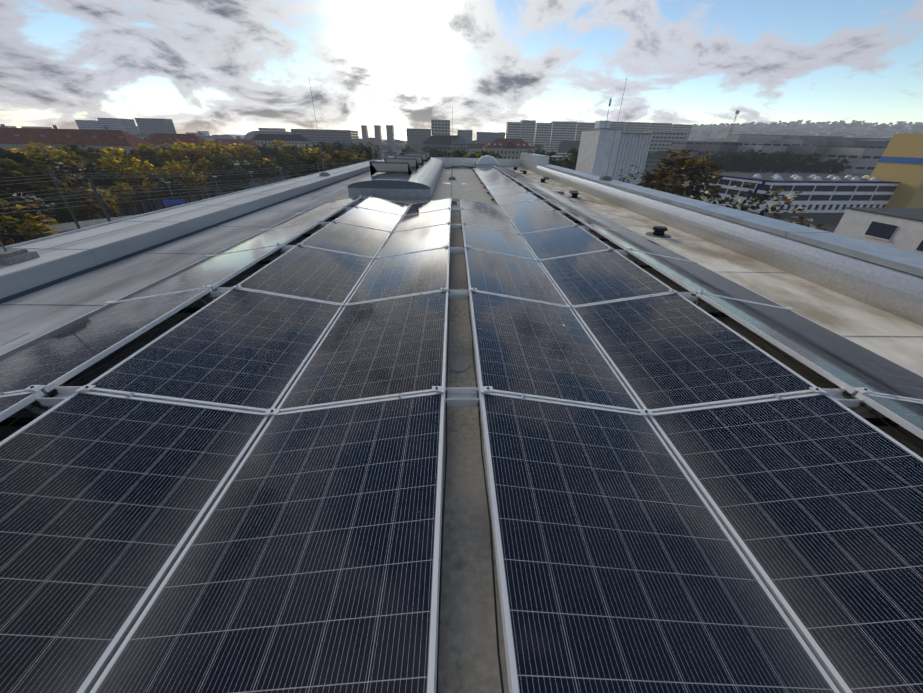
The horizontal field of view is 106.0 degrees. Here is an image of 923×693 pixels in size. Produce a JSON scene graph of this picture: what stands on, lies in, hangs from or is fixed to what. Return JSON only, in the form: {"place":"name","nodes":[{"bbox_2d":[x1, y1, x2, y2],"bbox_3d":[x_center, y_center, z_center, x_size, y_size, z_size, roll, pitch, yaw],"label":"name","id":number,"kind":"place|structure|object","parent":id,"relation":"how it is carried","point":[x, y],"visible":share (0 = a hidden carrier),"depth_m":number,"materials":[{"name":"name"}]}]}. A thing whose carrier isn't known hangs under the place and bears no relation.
{"place":"outdoors","nodes":[
{"label":"outdoors","id":0,"kind":"place"},
{"bbox_2d":[0,0,922,140],"label":"sky","id":1,"kind":"structure","parent":0,"point":[218,67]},
{"bbox_2d":[66,124,922,232],"bbox_3d":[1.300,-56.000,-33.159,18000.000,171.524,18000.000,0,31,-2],"label":"ground","id":2,"kind":"structure","parent":0,"point":[830,222],"depth_m":127.83,"materials":[{"name":"grey"}]},
{"bbox_2d":[1,214,139,246],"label":"railway viaduct","id":3,"kind":"object","parent":2,"relation":"on","point":[67,227],"depth_m":55.20,"materials":[{"name":"concrete"}]},
{"bbox_2d":[25,168,281,229],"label":"platform signs","id":4,"kind":"object","parent":3,"relation":"on","point":[173,202],"visible":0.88,"depth_m":73.01,"materials":[{"name":"grey"}]},
{"bbox_2d":[0,152,568,228],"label":"catenary wires","id":5,"kind":"object","parent":3,"relation":"on","point":[94,190],"visible":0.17,"depth_m":50.06,"materials":[{"name":"grey metal"}]},
{"bbox_2d":[75,118,176,134],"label":"building","id":6,"kind":"structure","parent":2,"relation":"on","point":[148,126],"depth_m":543.76,"materials":[{"name":"grey concrete"}]},
{"bbox_2d":[0,124,267,176],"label":"buildings","id":7,"kind":"structure","parent":2,"relation":"on","point":[11,138],"depth_m":129.05,"materials":[{"name":"red"}]},
{"bbox_2d":[0,139,347,246],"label":"trees","id":8,"kind":"object","parent":2,"relation":"on","point":[73,162],"visible":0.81,"depth_m":92.04,"materials":[{"name":"green plant"}]},
{"bbox_2d":[279,140,577,179],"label":"trees","id":9,"kind":"object","parent":2,"relation":"on","point":[344,158],"visible":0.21,"depth_m":110.00,"materials":[{"name":"green plant"}]},
{"bbox_2d":[0,121,922,178],"bbox_3d":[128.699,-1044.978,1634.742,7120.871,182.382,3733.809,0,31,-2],"label":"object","id":10,"kind":"object","parent":2,"relation":"on","point":[449,143],"visible":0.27,"depth_m":460.74,"materials":[{"name":"grey"}]},
{"bbox_2d":[218,131,252,138],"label":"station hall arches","id":11,"kind":"structure","parent":10,"relation":"on","point":[248,135],"depth_m":694.78,"materials":[{"name":"grey"}]},
{"bbox_2d":[252,119,692,152],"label":"buildings","id":12,"kind":"structure","parent":2,"relation":"on","point":[551,136],"depth_m":487.55,"materials":[{"name":"grey concrete"}]},
{"bbox_2d":[208,119,922,175],"bbox_3d":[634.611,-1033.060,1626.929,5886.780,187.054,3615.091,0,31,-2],"label":"scattered trees","id":13,"kind":"object","parent":2,"relation":"on","point":[840,124],"visible":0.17,"depth_m":1524.21,"materials":[{"name":"green plant"}]},
{"bbox_2d":[707,110,739,138],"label":"floodlight mast","id":14,"kind":"object","parent":2,"relation":"on","point":[737,112],"visible":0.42,"depth_m":399.16,"materials":[{"name":"grey metal"}]},
{"bbox_2d":[619,149,851,229],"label":"trees","id":15,"kind":"object","parent":2,"relation":"on","point":[745,162],"visible":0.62,"depth_m":57.12,"materials":[{"name":"green plant"}]},
{"bbox_2d":[667,134,890,175],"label":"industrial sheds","id":16,"kind":"object","parent":2,"relation":"on","point":[863,155],"visible":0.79,"depth_m":228.41,"materials":[{"name":"grey concrete"}]},
{"bbox_2d":[685,172,899,212],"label":"industrial building","id":17,"kind":"structure","parent":2,"relation":"on","point":[829,193],"depth_m":129.45,"materials":[{"name":"white glass"}]},
{"bbox_2d":[869,133,922,208],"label":"building","id":18,"kind":"structure","parent":2,"relation":"on","point":[901,160],"depth_m":127.68,"materials":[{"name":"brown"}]},
{"bbox_3d":[-0.511,5.393,12.824,12.060,18.980,45.450,0,31,-2],"label":"building body","id":19,"kind":"object","parent":2,"relation":"on","visible":0},
{"bbox_2d":[0,159,383,303],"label":"parapet","id":20,"kind":"structure","parent":19,"relation":"on","point":[53,266],"depth_m":5.82,"materials":[{"name":"metal"}]},
{"bbox_2d":[388,156,520,166],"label":"parapet ends","id":21,"kind":"object","parent":19,"relation":"on","point":[510,162],"visible":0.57,"depth_m":27.05,"materials":[{"name":"metal"}]},
{"bbox_2d":[0,165,922,692],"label":"roof deck","id":22,"kind":"structure","parent":19,"relation":"on","point":[468,651],"depth_m":3.68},
{"bbox_2d":[0,78,626,264],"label":"lightning rods","id":23,"kind":"object","parent":22,"relation":"on","point":[11,256],"visible":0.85,"depth_m":4.75,"materials":[{"name":"metal"}]},
{"bbox_2d":[347,152,442,198],"bbox_3d":[-2.498,-9.595,18.440,2.650,0.982,17.142,0,31,-2],"label":"skylight","id":24,"kind":"object","parent":22,"relation":"on","point":[412,175],"visible":1,"depth_m":12.09,"materials":[{"name":"metal"}]},
{"bbox_2d":[0,166,922,692],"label":"mounting rails","id":25,"kind":"object","parent":22,"relation":"on","point":[454,398],"visible":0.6,"depth_m":2.30,"materials":[{"name":"silver metal"}]},
{"bbox_2d":[0,390,44,421],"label":"solar panel","id":26,"kind":"object","parent":25,"relation":"on","point":[10,404],"visible":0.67,"depth_m":2.07,"materials":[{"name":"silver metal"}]},
{"bbox_2d":[0,287,211,394],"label":"solar panel","id":27,"kind":"object","parent":25,"relation":"on","point":[58,356],"visible":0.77,"depth_m":2.81,"materials":[{"name":"blue glass"}]},
{"bbox_2d":[0,391,270,692],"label":"solar panel","id":28,"kind":"object","parent":25,"relation":"on","point":[107,501],"visible":0.94,"depth_m":1.58,"materials":[{"name":"black glass"}]},
{"bbox_2d":[115,245,281,301],"bbox_3d":[-3.202,-0.975,4.438,1.134,0.035,1.722,-8,30,3],"label":"solar panel","id":29,"kind":"object","parent":25,"relation":"on","point":[217,270],"visible":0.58,"depth_m":4.25,"materials":[{"name":"blue glass"}]},
{"bbox_2d":[87,288,342,412],"bbox_3d":[-1.827,-0.080,2.975,1.134,0.036,1.722,9,30,-6],"label":"solar panel","id":30,"kind":"object","parent":25,"relation":"on","point":[241,349],"visible":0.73,"depth_m":2.69,"materials":[{"name":"blue glass"}]},
{"bbox_2d":[212,221,320,255],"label":"solar panel","id":31,"kind":"object","parent":25,"relation":"on","point":[273,237],"visible":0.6,"depth_m":5.80,"materials":[{"name":"blue glass"}]},
{"bbox_2d":[90,391,444,692],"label":"solar panel","id":32,"kind":"object","parent":25,"relation":"on","point":[308,560],"visible":0.97,"depth_m":1.36,"materials":[{"name":"black glass"}]},
{"bbox_2d":[237,245,373,306],"bbox_3d":[-1.862,-0.967,4.474,1.134,0.036,1.722,9,30,-6],"label":"solar panel","id":33,"kind":"object","parent":25,"relation":"on","point":[312,273],"visible":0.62,"depth_m":4.28,"materials":[{"name":"blue glass"}]},
{"bbox_2d":[266,206,344,229],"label":"solar panel","id":34,"kind":"object","parent":25,"relation":"on","point":[311,217],"visible":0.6,"depth_m":7.33,"materials":[{"name":"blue glass"}]},
{"bbox_2d":[300,196,361,213],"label":"solar panel","id":35,"kind":"object","parent":25,"relation":"on","point":[335,204],"visible":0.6,"depth_m":8.86,"materials":[{"name":"blue glass"}]},
{"bbox_2d":[300,221,391,259],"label":"solar panel","id":36,"kind":"object","parent":25,"relation":"on","point":[350,239],"visible":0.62,"depth_m":5.83,"materials":[{"name":"blue glass"}]},
{"bbox_2d":[277,290,448,412],"bbox_3d":[-0.684,-0.073,3.006,1.134,0.035,1.722,-8,30,3],"label":"solar panel","id":37,"kind":"object","parent":25,"relation":"on","point":[381,349],"visible":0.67,"depth_m":2.73,"materials":[{"name":"blue glass"}]},
{"bbox_2d":[333,207,402,232],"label":"solar panel","id":38,"kind":"object","parent":25,"relation":"on","point":[371,219],"visible":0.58,"depth_m":7.35,"materials":[{"name":"blue glass"}]},
{"bbox_2d":[357,196,410,214],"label":"solar panel","id":39,"kind":"object","parent":25,"relation":"on","point":[386,205],"visible":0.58,"depth_m":8.88,"materials":[{"name":"blue glass"}]},
{"bbox_2d":[347,247,449,304],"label":"solar panel","id":40,"kind":"object","parent":25,"relation":"on","point":[407,274],"visible":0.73,"depth_m":4.32,"materials":[{"name":"blue glass"}]},
{"bbox_2d":[377,223,450,257],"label":"solar panel","id":41,"kind":"object","parent":25,"relation":"on","point":[417,240],"visible":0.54,"depth_m":5.87,"materials":[{"name":"blue glass"}]},
{"bbox_2d":[394,208,450,231],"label":"solar panel","id":42,"kind":"object","parent":25,"relation":"on","point":[425,219],"visible":0.75,"depth_m":7.39,"materials":[{"name":"blue glass"}]},
{"bbox_2d":[405,198,451,214],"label":"solar panel","id":43,"kind":"object","parent":25,"relation":"on","point":[428,206],"visible":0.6,"depth_m":8.91,"materials":[{"name":"blue glass"}]},
{"bbox_2d":[473,165,490,169],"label":"solar panel","id":44,"kind":"object","parent":25,"relation":"on","point":[488,166],"visible":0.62,"depth_m":22.57,"materials":[{"name":"blue glass"}]},
{"bbox_2d":[459,198,505,216],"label":"solar panel","id":45,"kind":"object","parent":25,"relation":"on","point":[482,207],"visible":0.77,"depth_m":8.95,"materials":[{"name":"blue glass"}]},
{"bbox_2d":[474,167,493,171],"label":"solar panel","id":46,"kind":"object","parent":25,"relation":"on","point":[484,169],"visible":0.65,"depth_m":21.04,"materials":[{"name":"blue glass"}]},
{"bbox_2d":[476,169,496,174],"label":"solar panel","id":47,"kind":"object","parent":25,"relation":"on","point":[487,171],"visible":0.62,"depth_m":19.52,"materials":[{"name":"blue glass"}]},
{"bbox_2d":[460,208,517,233],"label":"solar panel","id":48,"kind":"object","parent":25,"relation":"on","point":[485,220],"visible":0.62,"depth_m":7.42,"materials":[{"name":"blue glass"}]},
{"bbox_2d":[478,171,500,176],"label":"solar panel","id":49,"kind":"object","parent":25,"relation":"on","point":[489,174],"visible":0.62,"depth_m":18.09,"materials":[{"name":"blue glass"}]},
{"bbox_2d":[480,174,505,180],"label":"solar panel","id":50,"kind":"object","parent":25,"relation":"on","point":[492,177],"visible":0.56,"depth_m":16.52,"materials":[{"name":"blue glass"}]},
{"bbox_2d":[482,177,510,184],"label":"solar panel","id":51,"kind":"object","parent":25,"relation":"on","point":[498,180],"visible":0.69,"depth_m":15.02,"materials":[{"name":"blue glass"}]},
{"bbox_2d":[462,223,535,259],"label":"solar panel","id":52,"kind":"object","parent":25,"relation":"on","point":[494,241],"visible":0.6,"depth_m":5.90,"materials":[{"name":"blue glass"}]},
{"bbox_2d":[485,181,518,189],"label":"solar panel","id":53,"kind":"object","parent":25,"relation":"on","point":[500,185],"visible":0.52,"depth_m":13.52,"materials":[{"name":"blue glass"}]},
{"bbox_2d":[489,186,527,197],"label":"solar panel","id":54,"kind":"object","parent":25,"relation":"on","point":[506,191],"visible":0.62,"depth_m":12.00,"materials":[{"name":"blue glass"}]},
{"bbox_2d":[499,169,520,174],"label":"solar panel","id":55,"kind":"object","parent":25,"relation":"on","point":[509,172],"visible":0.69,"depth_m":19.56,"materials":[{"name":"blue glass"}]},
{"bbox_2d":[503,171,526,177],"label":"solar panel","id":56,"kind":"object","parent":25,"relation":"on","point":[514,174],"visible":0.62,"depth_m":18.06,"materials":[{"name":"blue glass"}]},
{"bbox_2d":[464,247,567,306],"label":"solar panel","id":57,"kind":"object","parent":25,"relation":"on","point":[507,275],"visible":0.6,"depth_m":4.35,"materials":[{"name":"blue glass"}]},
{"bbox_2d":[494,192,538,206],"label":"solar panel","id":58,"kind":"object","parent":25,"relation":"on","point":[514,198],"visible":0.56,"depth_m":10.49,"materials":[{"name":"blue glass"}]},
{"bbox_2d":[507,174,534,181],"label":"solar panel","id":59,"kind":"object","parent":25,"relation":"on","point":[511,176],"visible":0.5,"depth_m":16.52,"materials":[{"name":"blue glass"}]},
{"bbox_2d":[500,199,553,217],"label":"solar panel","id":60,"kind":"object","parent":25,"relation":"on","point":[524,208],"visible":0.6,"depth_m":8.97,"materials":[{"name":"blue glass"}]},
{"bbox_2d":[512,177,542,185],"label":"solar panel","id":61,"kind":"object","parent":25,"relation":"on","point":[526,181],"visible":0.67,"depth_m":15.08,"materials":[{"name":"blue glass"}]},
{"bbox_2d":[518,181,552,190],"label":"solar panel","id":62,"kind":"object","parent":25,"relation":"on","point":[534,185],"visible":0.65,"depth_m":13.56,"materials":[{"name":"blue glass"}]},
{"bbox_2d":[508,210,575,234],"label":"solar panel","id":63,"kind":"object","parent":25,"relation":"on","point":[539,221],"visible":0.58,"depth_m":7.46,"materials":[{"name":"blue glass"}]},
{"bbox_2d":[526,186,566,197],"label":"solar panel","id":64,"kind":"object","parent":25,"relation":"on","point":[533,189],"visible":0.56,"depth_m":12.04,"materials":[{"name":"blue glass"}]},
{"bbox_2d":[469,290,640,412],"bbox_3d":[0.656,-0.065,3.042,1.134,0.035,1.722,9,30,-6],"label":"solar panel","id":65,"kind":"object","parent":25,"relation":"on","point":[538,350],"visible":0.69,"depth_m":2.76,"materials":[{"name":"blue glass"}]},
{"bbox_2d":[535,192,583,206],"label":"solar panel","id":66,"kind":"object","parent":25,"relation":"on","point":[556,198],"visible":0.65,"depth_m":10.54,"materials":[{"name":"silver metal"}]},
{"bbox_2d":[520,225,610,261],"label":"solar panel","id":67,"kind":"object","parent":25,"relation":"on","point":[560,242],"visible":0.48,"depth_m":5.93,"materials":[{"name":"blue glass"}]},
{"bbox_2d":[548,199,605,217],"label":"solar panel","id":68,"kind":"object","parent":25,"relation":"on","point":[573,208],"visible":0.67,"depth_m":9.02,"materials":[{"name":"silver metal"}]},
{"bbox_2d":[565,210,639,234],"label":"solar panel","id":69,"kind":"object","parent":25,"relation":"on","point":[588,220],"visible":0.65,"depth_m":7.50,"materials":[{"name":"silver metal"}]},
{"bbox_2d":[539,249,672,308],"bbox_3d":[1.764,-0.945,4.572,1.134,0.036,1.722,-8,30,3],"label":"solar panel","id":70,"kind":"object","parent":25,"relation":"on","point":[611,275],"visible":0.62,"depth_m":4.38,"materials":[{"name":"blue glass"}]},
{"bbox_2d":[589,225,692,261],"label":"solar panel","id":71,"kind":"object","parent":25,"relation":"on","point":[625,241],"visible":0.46,"depth_m":5.97,"materials":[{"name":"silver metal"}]},
{"bbox_2d":[479,392,839,692],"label":"solar panel","id":72,"kind":"object","parent":25,"relation":"on","point":[623,565],"visible":0.97,"depth_m":1.38,"materials":[{"name":"black glass"}]},
{"bbox_2d":[572,293,815,412],"bbox_3d":[1.800,-0.058,3.073,1.134,0.036,1.722,-8,30,3],"label":"solar panel","id":73,"kind":"object","parent":25,"relation":"on","point":[669,352],"visible":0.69,"depth_m":2.80,"materials":[{"name":"black glass"}]},
{"bbox_2d":[627,249,783,307],"bbox_3d":[3.104,-0.937,4.608,1.134,0.035,1.722,9,30,-6],"label":"solar panel","id":74,"kind":"object","parent":25,"relation":"on","point":[690,276],"visible":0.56,"depth_m":4.42,"materials":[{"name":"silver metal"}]},
{"bbox_2d":[647,393,922,692],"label":"solar panel","id":75,"kind":"object","parent":25,"relation":"on","point":[814,501],"visible":0.88,"depth_m":1.64,"materials":[{"name":"black glass"}]},
{"bbox_2d":[696,293,922,401],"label":"solar panel","id":76,"kind":"object","parent":25,"relation":"on","point":[843,362],"visible":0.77,"depth_m":2.91,"materials":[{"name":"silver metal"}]},
{"bbox_2d":[855,392,922,439],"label":"solar panel","id":77,"kind":"object","parent":25,"relation":"on","point":[906,414],"visible":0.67,"depth_m":2.17,"materials":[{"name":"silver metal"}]},
{"bbox_2d":[475,155,499,167],"bbox_3d":[1.868,-13.457,25.286,1.660,0.825,1.660,0,31,-2],"label":"dome skylight","id":78,"kind":"object","parent":22,"relation":"on","point":[485,160],"visible":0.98,"depth_m":24.75},
{"bbox_2d":[514,167,670,237],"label":"roof vents","id":79,"kind":"object","parent":22,"relation":"on","point":[659,232],"visible":1,"depth_m":7.51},
{"bbox_2d":[520,153,922,325],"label":"parapet","id":80,"kind":"structure","parent":19,"relation":"on","point":[885,278],"depth_m":5.48,"materials":[{"name":"metal"}]},
{"bbox_2d":[483,138,534,158],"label":"building","id":81,"kind":"structure","parent":0,"point":[511,148],"depth_m":236.42,"materials":[{"name":"tile"}]},
{"bbox_2d":[575,99,653,184],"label":"building","id":82,"kind":"structure","parent":0,"point":[596,148],"depth_m":99.79,"materials":[{"name":"grey concrete"}]},
{"bbox_2d":[834,207,922,254],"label":"white building","id":83,"kind":"structure","parent":0,"point":[900,228],"depth_m":82.66,"materials":[{"name":"white paint"}]}
]}

